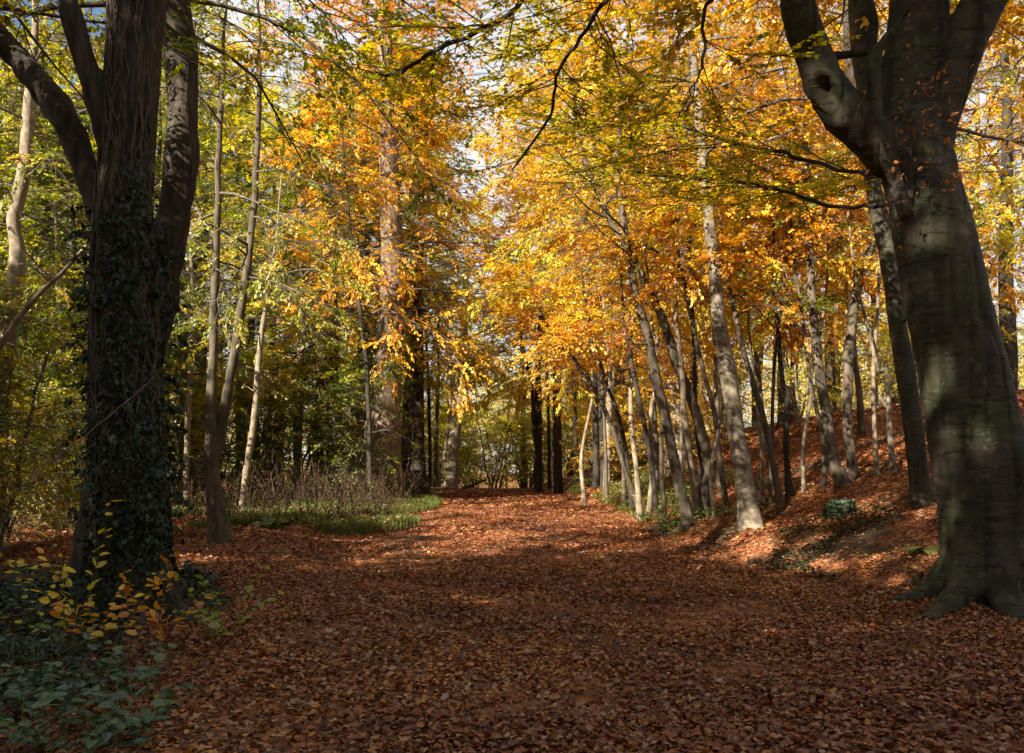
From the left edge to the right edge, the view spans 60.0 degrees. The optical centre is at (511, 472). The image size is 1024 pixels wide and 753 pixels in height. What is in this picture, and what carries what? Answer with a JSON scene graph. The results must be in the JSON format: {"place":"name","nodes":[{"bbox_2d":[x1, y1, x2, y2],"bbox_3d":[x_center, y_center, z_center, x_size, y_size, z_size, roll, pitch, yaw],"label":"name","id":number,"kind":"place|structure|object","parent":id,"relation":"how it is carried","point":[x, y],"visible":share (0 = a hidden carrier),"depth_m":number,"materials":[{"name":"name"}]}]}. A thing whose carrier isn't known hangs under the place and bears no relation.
{"place":"outdoors","nodes":[
{"label":"outdoors","id":0,"kind":"place"},
{"bbox_2d":[39,488,976,752],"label":"path","id":1,"kind":"structure","parent":0,"point":[586,696],"depth_m":8.99,"materials":[{"name":"brown plant"}]},
{"bbox_2d":[0,684,140,752],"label":"bramble","id":2,"kind":"object","parent":1,"relation":"on","point":[107,732],"visible":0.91,"depth_m":4.93,"materials":[{"name":"green plant"}]},
{"bbox_2d":[5,675,180,751],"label":"bramble","id":3,"kind":"object","parent":1,"relation":"on","point":[135,734],"visible":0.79,"depth_m":5.17,"materials":[{"name":"green plant"}]},
{"bbox_2d":[35,673,173,738],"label":"bramble","id":4,"kind":"object","parent":1,"relation":"on","point":[157,702],"visible":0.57,"depth_m":5.40,"materials":[{"name":"green plant"}]},
{"bbox_2d":[172,554,283,645],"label":"beech shoot","id":5,"kind":"object","parent":1,"relation":"on","point":[213,624],"visible":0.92,"depth_m":8.07,"materials":[{"name":"green plant"}]},
{"bbox_2d":[0,393,1023,752],"bbox_3d":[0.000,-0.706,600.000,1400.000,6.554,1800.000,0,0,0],"label":"ground","id":6,"kind":"structure","parent":0,"point":[876,539],"depth_m":16.44,"materials":[{"name":"plant"}]},
{"bbox_2d":[0,333,64,563],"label":"shrub","id":7,"kind":"object","parent":6,"relation":"on","point":[37,451],"visible":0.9,"depth_m":14.51,"materials":[{"name":"green plant"}]},
{"bbox_2d":[0,288,73,554],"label":"shrub","id":8,"kind":"object","parent":6,"relation":"on","point":[17,460],"visible":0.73,"depth_m":15.12,"materials":[{"name":"green plant"}]},
{"bbox_2d":[0,186,86,523],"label":"shrub","id":9,"kind":"object","parent":6,"relation":"on","point":[50,374],"visible":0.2,"depth_m":22.29,"materials":[{"name":"green plant"}]},
{"bbox_2d":[0,272,87,558],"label":"shrub","id":10,"kind":"object","parent":6,"relation":"on","point":[17,472],"visible":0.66,"depth_m":16.43,"materials":[{"name":"green plant"}]},
{"bbox_2d":[0,19,88,325],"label":"woodland tree","id":11,"kind":"object","parent":6,"relation":"on","point":[3,126],"visible":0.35,"depth_m":25.11,"materials":[{"name":"green plant"}]},
{"bbox_2d":[4,336,86,545],"bbox_3d":[-10.546,-0.387,18.334,3.401,4.832,3.936,0,0,21],"label":"shrub","id":12,"kind":"object","parent":6,"relation":"on","point":[70,390],"visible":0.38,"depth_m":18.57,"materials":[{"name":"green plant"}]},
{"bbox_2d":[0,498,123,644],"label":"beech shoot","id":13,"kind":"object","parent":6,"relation":"on","point":[69,583],"visible":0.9,"depth_m":7.72,"materials":[{"name":"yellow plant"}]},
{"bbox_2d":[0,0,164,551],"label":"young tree","id":14,"kind":"object","parent":6,"relation":"on","point":[18,254],"visible":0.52,"depth_m":16.90,"materials":[{"name":"green plant"}]},
{"bbox_2d":[5,547,173,647],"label":"beech shoot","id":15,"kind":"object","parent":6,"relation":"on","point":[61,604],"visible":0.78,"depth_m":7.58,"materials":[{"name":"yellow plant"}]},
{"bbox_2d":[0,137,183,507],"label":"young tree","id":16,"kind":"object","parent":6,"relation":"on","point":[51,227],"visible":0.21,"depth_m":26.05,"materials":[{"name":"green plant"}]},
{"bbox_2d":[8,376,177,535],"bbox_3d":[-9.616,-0.246,19.893,3.917,3.826,3.495,0,0,-36],"label":"shrub","id":17,"kind":"object","parent":6,"relation":"on","point":[62,408],"visible":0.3,"depth_m":19.34,"materials":[{"name":"green plant"}]},
{"bbox_2d":[0,103,200,503],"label":"woodland tree","id":18,"kind":"object","parent":6,"relation":"on","point":[73,242],"visible":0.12,"depth_m":28.80,"materials":[{"name":"green plant"}]},
{"bbox_2d":[0,0,208,353],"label":"woodland tree","id":19,"kind":"object","parent":6,"relation":"on","point":[79,240],"visible":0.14,"depth_m":26.09,"materials":[{"name":"green plant"}]},
{"bbox_2d":[0,613,226,752],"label":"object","id":20,"kind":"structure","parent":6,"relation":"on","point":[54,688],"depth_m":5.85,"materials":[{"name":"green plant"}]},
{"bbox_2d":[0,92,231,406],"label":"woodland tree","id":21,"kind":"object","parent":6,"relation":"on","point":[169,357],"visible":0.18,"depth_m":27.63,"materials":[{"name":"green plant"}]},
{"bbox_2d":[0,560,237,721],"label":"ivy carpet","id":22,"kind":"object","parent":6,"relation":"on","point":[11,589],"visible":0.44,"depth_m":8.22,"materials":[{"name":"green plant"}]},
{"bbox_2d":[117,552,213,654],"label":"beech shoot","id":23,"kind":"object","parent":6,"relation":"on","point":[154,619],"visible":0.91,"depth_m":7.61,"materials":[{"name":"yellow plant"}]},
{"bbox_2d":[31,51,312,399],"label":"woodland tree","id":24,"kind":"object","parent":6,"relation":"on","point":[162,104],"visible":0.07,"depth_m":29.41,"materials":[{"name":"green plant"}]},
{"bbox_2d":[10,6,351,492],"bbox_3d":[-14.268,-10.344,40.370,14.041,22.720,12.324,0,0,13],"label":"woodland tree","id":25,"kind":"object","parent":6,"relation":"on","point":[195,266],"visible":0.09,"depth_m":39.85,"materials":[{"name":"green plant"}]},
{"bbox_2d":[83,144,289,497],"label":"young tree","id":26,"kind":"object","parent":6,"relation":"on","point":[187,426],"visible":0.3,"depth_m":27.93,"materials":[{"name":"green plant"}]},
{"bbox_2d":[56,67,321,493],"bbox_3d":[-13.233,-8.117,36.621,10.829,18.317,9.150,0,0,-30],"label":"woodland tree","id":27,"kind":"object","parent":6,"relation":"on","point":[222,347],"visible":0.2,"depth_m":36.44,"materials":[{"name":"green plant"}]},
{"bbox_2d":[22,0,368,544],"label":"forked tree","id":28,"kind":"object","parent":6,"relation":"on","point":[218,525],"visible":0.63,"depth_m":17.59,"materials":[{"name":"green plant"}]},
{"bbox_2d":[165,369,279,487],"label":"shrub","id":29,"kind":"object","parent":6,"relation":"on","point":[199,395],"visible":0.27,"depth_m":34.74,"materials":[{"name":"green plant"}]},
{"bbox_2d":[0,0,478,580],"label":"rough barked tree","id":30,"kind":"object","parent":6,"relation":"on","point":[180,164],"visible":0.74,"depth_m":11.49,"materials":[{"name":"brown plant"}]},
{"bbox_2d":[51,489,443,535],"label":"verge grass","id":31,"kind":"structure","parent":6,"relation":"on","point":[422,502],"depth_m":22.23,"materials":[{"name":"green plant"}]},
{"bbox_2d":[154,16,357,489],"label":"woodland tree","id":32,"kind":"object","parent":6,"relation":"on","point":[266,106],"visible":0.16,"depth_m":40.57,"materials":[{"name":"yellow plant"}]},
{"bbox_2d":[190,340,324,490],"bbox_3d":[-9.439,-1.695,33.855,4.818,6.846,5.576,0,0,31],"label":"shrub","id":33,"kind":"object","parent":6,"relation":"on","point":[288,371],"visible":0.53,"depth_m":33.49,"materials":[{"name":"green plant"}]},
{"bbox_2d":[154,77,361,488],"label":"woodland tree","id":34,"kind":"object","parent":6,"relation":"on","point":[237,119],"visible":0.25,"depth_m":37.67,"materials":[{"name":"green plant"}]},
{"bbox_2d":[222,381,318,490],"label":"shrub","id":35,"kind":"object","parent":6,"relation":"on","point":[264,404],"visible":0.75,"depth_m":32.68,"materials":[{"name":"green plant"}]},
{"bbox_2d":[170,135,375,512],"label":"young tree","id":36,"kind":"object","parent":6,"relation":"on","point":[260,364],"visible":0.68,"depth_m":24.96,"materials":[{"name":"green plant"}]},
{"bbox_2d":[169,76,414,490],"bbox_3d":[-9.315,-7.685,37.948,10.370,17.540,8.762,0,0,-7],"label":"woodland tree","id":37,"kind":"object","parent":6,"relation":"on","point":[263,133],"visible":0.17,"depth_m":37.39,"materials":[{"name":"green plant"}]},
{"bbox_2d":[168,457,422,526],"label":"dry stalks","id":38,"kind":"object","parent":6,"relation":"on","point":[261,495],"visible":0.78,"depth_m":25.29,"materials":[{"name":"beige plant"}]},
{"bbox_2d":[240,323,365,490],"bbox_3d":[-7.887,-2.443,34.897,5.520,7.007,4.556,0,0,-40],"label":"shrub","id":39,"kind":"object","parent":6,"relation":"on","point":[318,383],"visible":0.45,"depth_m":34.87,"materials":[{"name":"green plant"}]},
{"bbox_2d":[196,79,423,490],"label":"oak tree","id":40,"kind":"object","parent":6,"relation":"on","point":[335,301],"visible":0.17,"depth_m":35.78,"materials":[{"name":"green plant"}]},
{"bbox_2d":[0,0,656,636],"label":"ivy clad tree","id":41,"kind":"object","parent":6,"relation":"on","point":[128,458],"visible":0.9,"depth_m":8.96,"materials":[{"name":"green plant"}]},
{"bbox_2d":[222,102,434,490],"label":"oak tree","id":42,"kind":"object","parent":6,"relation":"on","point":[315,454],"visible":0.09,"depth_m":37.73,"materials":[{"name":"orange plant"}]},
{"bbox_2d":[191,36,493,498],"bbox_3d":[-4.926,-6.313,29.145,8.704,14.990,8.146,0,0,0],"label":"overhanging beech","id":43,"kind":"object","parent":6,"relation":"on","point":[358,270],"visible":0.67,"depth_m":28.91,"materials":[{"name":"orange plant"}]},
{"bbox_2d":[273,358,418,494],"bbox_3d":[-5.526,-1.331,30.669,4.793,5.247,5.372,0,0,-34],"label":"shrub","id":44,"kind":"object","parent":6,"relation":"on","point":[337,455],"visible":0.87,"depth_m":30.85,"materials":[{"name":"green plant"}]},
{"bbox_2d":[315,327,443,489],"bbox_3d":[-5.496,-2.475,35.245,4.721,7.261,5.719,0,0,-23],"label":"shrub","id":45,"kind":"object","parent":6,"relation":"on","point":[361,358],"visible":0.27,"depth_m":35.14,"materials":[{"name":"green plant"}]},
{"bbox_2d":[250,1,525,423],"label":"overhanging beech","id":46,"kind":"object","parent":6,"relation":"on","point":[481,356],"visible":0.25,"depth_m":38.46,"materials":[{"name":"orange plant"}]},
{"bbox_2d":[255,51,534,363],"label":"woodland tree","id":47,"kind":"object","parent":6,"relation":"on","point":[500,335],"visible":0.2,"depth_m":39.73,"materials":[{"name":"green plant"}]},
{"bbox_2d":[295,138,510,487],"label":"woodland tree","id":48,"kind":"object","parent":6,"relation":"on","point":[406,408],"visible":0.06,"depth_m":51.85,"materials":[{"name":"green plant"}]},
{"bbox_2d":[217,0,597,496],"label":"great beech","id":49,"kind":"object","parent":6,"relation":"on","point":[389,147],"visible":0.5,"depth_m":33.69,"materials":[{"name":"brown plant"}]},
{"bbox_2d":[338,140,496,489],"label":"woodland tree","id":50,"kind":"object","parent":6,"relation":"on","point":[474,382],"visible":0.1,"depth_m":48.92,"materials":[{"name":"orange plant"}]},
{"bbox_2d":[339,29,521,489],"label":"overhanging beech","id":51,"kind":"object","parent":6,"relation":"on","point":[510,389],"visible":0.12,"depth_m":49.78,"materials":[{"name":"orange plant"}]},
{"bbox_2d":[368,66,507,493],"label":"dark oak","id":52,"kind":"object","parent":6,"relation":"on","point":[418,396],"visible":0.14,"depth_m":43.77,"materials":[{"name":"orange plant"}]},
{"bbox_2d":[401,190,526,487],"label":"pale tree","id":53,"kind":"object","parent":6,"relation":"on","point":[452,442],"visible":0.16,"depth_m":59.69,"materials":[{"name":"yellow plant"}]},
{"bbox_2d":[459,389,531,487],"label":"shrub","id":54,"kind":"object","parent":6,"relation":"on","point":[496,464],"visible":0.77,"depth_m":61.67,"materials":[{"name":"green plant"}]},
{"bbox_2d":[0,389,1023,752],"bbox_3d":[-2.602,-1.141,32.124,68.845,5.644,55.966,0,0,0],"label":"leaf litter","id":55,"kind":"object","parent":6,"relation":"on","point":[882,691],"visible":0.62,"depth_m":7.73,"materials":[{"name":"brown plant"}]},
{"bbox_2d":[449,159,581,491],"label":"tree","id":56,"kind":"object","parent":6,"relation":"on","point":[536,417],"visible":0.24,"depth_m":45.87,"materials":[{"name":"yellow plant"}]},
{"bbox_2d":[476,411,562,487],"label":"shrub","id":57,"kind":"object","parent":6,"relation":"on","point":[516,467],"visible":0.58,"depth_m":63.51,"materials":[{"name":"green plant"}]},
{"bbox_2d":[32,283,1023,487],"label":"woodland","id":58,"kind":"object","parent":6,"relation":"on","point":[812,413],"visible":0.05,"depth_m":87.09,"materials":[{"name":"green plant"}]},
{"bbox_2d":[449,67,619,488],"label":"overhanging beech","id":59,"kind":"object","parent":6,"relation":"on","point":[485,403],"visible":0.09,"depth_m":51.96,"materials":[{"name":"orange plant"}]},
{"bbox_2d":[50,408,1023,752],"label":"fallen twigs","id":60,"kind":"object","parent":6,"relation":"on","point":[658,702],"visible":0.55,"depth_m":7.36,"materials":[{"name":"brown wood"}]},
{"bbox_2d":[464,126,618,493],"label":"tree","id":61,"kind":"object","parent":6,"relation":"on","point":[557,486],"visible":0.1,"depth_m":41.81,"materials":[{"name":"orange plant"}]},
{"bbox_2d":[448,47,650,482],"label":"overhanging beech","id":62,"kind":"object","parent":6,"relation":"on","point":[526,388],"visible":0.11,"depth_m":43.65,"materials":[{"name":"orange plant"}]},
{"bbox_2d":[503,104,646,488],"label":"tree","id":63,"kind":"object","parent":6,"relation":"on","point":[596,464],"visible":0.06,"depth_m":35.88,"materials":[{"name":"orange plant"}]},
{"bbox_2d":[516,132,654,513],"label":"tree","id":64,"kind":"object","parent":6,"relation":"on","point":[625,446],"visible":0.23,"depth_m":25.09,"materials":[{"name":"orange plant"}]},
{"bbox_2d":[451,2,729,490],"bbox_3d":[3.419,-8.367,32.919,11.203,18.341,7.318,0,0,0],"label":"tree","id":65,"kind":"object","parent":6,"relation":"on","point":[609,403],"visible":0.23,"depth_m":32.89,"materials":[{"name":"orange plant"}]},
{"bbox_2d":[431,86,750,487],"bbox_3d":[3.366,-7.179,34.245,11.348,15.754,10.796,0,0,19],"label":"overhanging beech","id":66,"kind":"object","parent":6,"relation":"on","point":[449,311],"visible":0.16,"depth_m":34.72,"materials":[{"name":"orange plant"}]},
{"bbox_2d":[485,248,707,507],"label":"leaning tree","id":67,"kind":"object","parent":6,"relation":"on","point":[566,340],"visible":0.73,"depth_m":23.88,"materials":[{"name":"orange plant"}]},
{"bbox_2d":[441,0,760,516],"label":"leaning tree","id":68,"kind":"object","parent":6,"relation":"on","point":[705,447],"visible":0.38,"depth_m":20.17,"materials":[{"name":"orange plant"}]},
{"bbox_2d":[534,230,667,509],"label":"tree","id":69,"kind":"object","parent":6,"relation":"on","point":[623,491],"visible":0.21,"depth_m":26.77,"materials":[{"name":"plant"}]},
{"bbox_2d":[199,0,1023,620],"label":"great forked beech","id":70,"kind":"object","parent":6,"relation":"on","point":[891,120],"visible":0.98,"depth_m":10.06,"materials":[{"name":"grey plant"}]},
{"bbox_2d":[470,0,771,529],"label":"young beech","id":71,"kind":"object","parent":6,"relation":"on","point":[685,509],"visible":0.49,"depth_m":19.47,"materials":[{"name":"orange plant"}]},
{"bbox_2d":[540,70,710,520],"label":"young beech","id":72,"kind":"object","parent":6,"relation":"on","point":[639,509],"visible":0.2,"depth_m":23.30,"materials":[{"name":"orange plant"}]},
{"bbox_2d":[464,39,789,494],"bbox_3d":[3.657,-6.099,26.196,10.250,13.737,10.689,0,0,0],"label":"overhanging beech","id":73,"kind":"object","parent":6,"relation":"on","point":[680,306],"visible":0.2,"depth_m":26.90,"materials":[{"name":"orange plant"}]},
{"bbox_2d":[551,88,709,520],"bbox_3d":[3.003,-4.301,21.895,4.306,11.020,4.780,0,0,0],"label":"slender pole","id":74,"kind":"object","parent":6,"relation":"on","point":[661,472],"visible":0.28,"depth_m":21.64,"materials":[{"name":"orange plant"}]},
{"bbox_2d":[543,146,743,516],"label":"young tree","id":75,"kind":"object","parent":6,"relation":"on","point":[661,359],"visible":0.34,"depth_m":22.63,"materials":[{"name":"orange plant"}]},
{"bbox_2d":[597,348,702,476],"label":"shrub","id":76,"kind":"object","parent":6,"relation":"on","point":[642,375],"visible":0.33,"depth_m":30.72,"materials":[{"name":"yellow plant"}]},
{"bbox_2d":[575,191,747,521],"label":"tree","id":77,"kind":"object","parent":6,"relation":"on","point":[651,437],"visible":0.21,"depth_m":22.86,"materials":[{"name":"orange plant"}]},
{"bbox_2d":[585,90,764,475],"bbox_3d":[4.109,-4.010,21.673,3.853,10.074,4.814,0,0,33],"label":"slender pole","id":78,"kind":"object","parent":6,"relation":"on","point":[625,332],"visible":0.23,"depth_m":21.28,"materials":[{"name":"plant"}]},
{"bbox_2d":[566,456,785,537],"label":"undergrowth","id":79,"kind":"object","parent":6,"relation":"on","point":[673,498],"visible":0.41,"depth_m":24.96,"materials":[{"name":"green plant"}]},
{"bbox_2d":[572,0,795,520],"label":"young tree","id":80,"kind":"object","parent":6,"relation":"on","point":[690,462],"visible":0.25,"depth_m":19.96,"materials":[{"name":"orange plant"}]},
{"bbox_2d":[581,132,793,515],"bbox_3d":[3.793,-3.478,20.012,3.784,9.011,4.292,0,0,-14],"label":"slender pole","id":81,"kind":"object","parent":6,"relation":"on","point":[725,498],"visible":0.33,"depth_m":19.92,"materials":[{"name":"orange plant"}]},
{"bbox_2d":[555,0,828,475],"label":"beech tree","id":82,"kind":"object","parent":6,"relation":"on","point":[674,407],"visible":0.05,"depth_m":30.67,"materials":[{"name":"orange plant"}]},
{"bbox_2d":[601,106,800,519],"bbox_3d":[4.192,-3.344,19.129,4.444,8.873,3.828,0,0,0],"label":"slender pole","id":83,"kind":"object","parent":6,"relation":"on","point":[669,302],"visible":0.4,"depth_m":19.22,"materials":[{"name":"orange plant"}]},
{"bbox_2d":[584,55,824,488],"bbox_3d":[4.245,-4.565,21.108,3.960,11.112,5.148,0,0,-40],"label":"slender pole","id":84,"kind":"object","parent":6,"relation":"on","point":[700,467],"visible":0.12,"depth_m":21.02,"materials":[{"name":"orange plant"}]},
{"bbox_2d":[604,71,826,509],"bbox_3d":[4.259,-3.929,18.948,4.533,9.511,4.760,0,0,25],"label":"hazel pole","id":85,"kind":"object","parent":6,"relation":"on","point":[779,497],"visible":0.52,"depth_m":18.97,"materials":[{"name":"orange plant"}]},
{"bbox_2d":[636,21,804,495],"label":"young tree","id":86,"kind":"object","parent":6,"relation":"on","point":[715,375],"visible":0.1,"depth_m":23.26,"materials":[{"name":"orange plant"}]},
{"bbox_2d":[573,28,886,443],"bbox_3d":[7.896,-7.877,29.331,11.521,14.009,12.115,0,0,0],"label":"overhanging beech","id":87,"kind":"object","parent":6,"relation":"on","point":[758,370],"visible":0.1,"depth_m":29.66,"materials":[{"name":"orange plant"}]},
{"bbox_2d":[477,0,1023,530],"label":"silver birch","id":88,"kind":"object","parent":6,"relation":"on","point":[749,514],"visible":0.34,"depth_m":17.58,"materials":[{"name":"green plant"}]},
{"bbox_2d":[628,58,881,507],"bbox_3d":[5.072,-4.221,19.631,5.044,10.079,4.290,0,0,0],"label":"slender pole","id":89,"kind":"object","parent":6,"relation":"on","point":[651,288],"visible":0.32,"depth_m":19.38,"materials":[{"name":"plant"}]},
{"bbox_2d":[687,97,868,497],"bbox_3d":[5.388,-3.845,19.841,3.507,8.851,5.083,0,0,-23],"label":"slender pole","id":90,"kind":"object","parent":6,"relation":"on","point":[788,484],"visible":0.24,"depth_m":19.45,"materials":[{"name":"orange plant"}]},
{"bbox_2d":[702,0,879,488],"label":"tree","id":91,"kind":"object","parent":6,"relation":"on","point":[840,266],"visible":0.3,"depth_m":18.73,"materials":[{"name":"orange plant"}]},
{"bbox_2d":[654,494,928,597],"bbox_3d":[5.523,1.045,14.587,3.311,1.209,10.731,0,0,-12],"label":"ground ivy","id":92,"kind":"object","parent":6,"relation":"on","point":[787,565],"visible":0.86,"depth_m":15.67,"materials":[{"name":"green plant"}]},
{"bbox_2d":[735,276,865,441],"bbox_3d":[10.190,-4.060,32.303,4.534,6.442,5.248,0,0,-29],"label":"shrub","id":93,"kind":"object","parent":6,"relation":"on","point":[800,354],"visible":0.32,"depth_m":31.92,"materials":[{"name":"yellow plant"}]},
{"bbox_2d":[715,127,887,504],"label":"hazel pole","id":94,"kind":"object","parent":6,"relation":"on","point":[819,305],"visible":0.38,"depth_m":19.30,"materials":[{"name":"orange plant"}]},
{"bbox_2d":[586,0,1023,509],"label":"mossy trunk tree","id":95,"kind":"object","parent":6,"relation":"on","point":[921,492],"visible":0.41,"depth_m":15.62,"materials":[{"name":"orange plant"}]},
{"bbox_2d":[600,0,1023,488],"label":"twin stemmed tree","id":96,"kind":"object","parent":6,"relation":"on","point":[840,475],"visible":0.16,"depth_m":18.59,"materials":[{"name":"orange plant"}]},
{"bbox_2d":[742,41,896,474],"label":"tree","id":97,"kind":"object","parent":6,"relation":"on","point":[891,451],"visible":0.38,"depth_m":18.09,"materials":[{"name":"plant"}]},
{"bbox_2d":[617,0,1023,435],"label":"overhanging beech","id":98,"kind":"object","parent":6,"relation":"on","point":[861,426],"visible":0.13,"depth_m":23.93,"materials":[{"name":"orange plant"}]},
{"bbox_2d":[756,69,886,492],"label":"slender pole","id":99,"kind":"object","parent":6,"relation":"on","point":[803,443],"visible":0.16,"depth_m":19.41,"materials":[{"name":"orange plant"}]},
{"bbox_2d":[747,69,988,476],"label":"slope sapling","id":100,"kind":"object","parent":6,"relation":"on","point":[873,404],"visible":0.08,"depth_m":18.29,"materials":[{"name":"orange plant"}]},
{"bbox_2d":[814,0,1023,389],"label":"woodland tree","id":101,"kind":"object","parent":6,"relation":"on","point":[1010,347],"visible":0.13,"depth_m":29.47,"materials":[{"name":"yellow plant"}]},
{"bbox_2d":[825,0,1023,308],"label":"overhanging beech","id":102,"kind":"object","parent":6,"relation":"on","point":[1002,218],"visible":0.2,"depth_m":22.20,"materials":[{"name":"yellow plant"}]},
{"bbox_2d":[863,214,1023,403],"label":"shrub","id":103,"kind":"object","parent":6,"relation":"on","point":[1003,241],"visible":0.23,"depth_m":27.09,"materials":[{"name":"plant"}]},
{"bbox_2d":[0,0,1023,473],"label":"sky","id":104,"kind":"structure","parent":0,"point":[472,155],"materials":[{"name":"white"}]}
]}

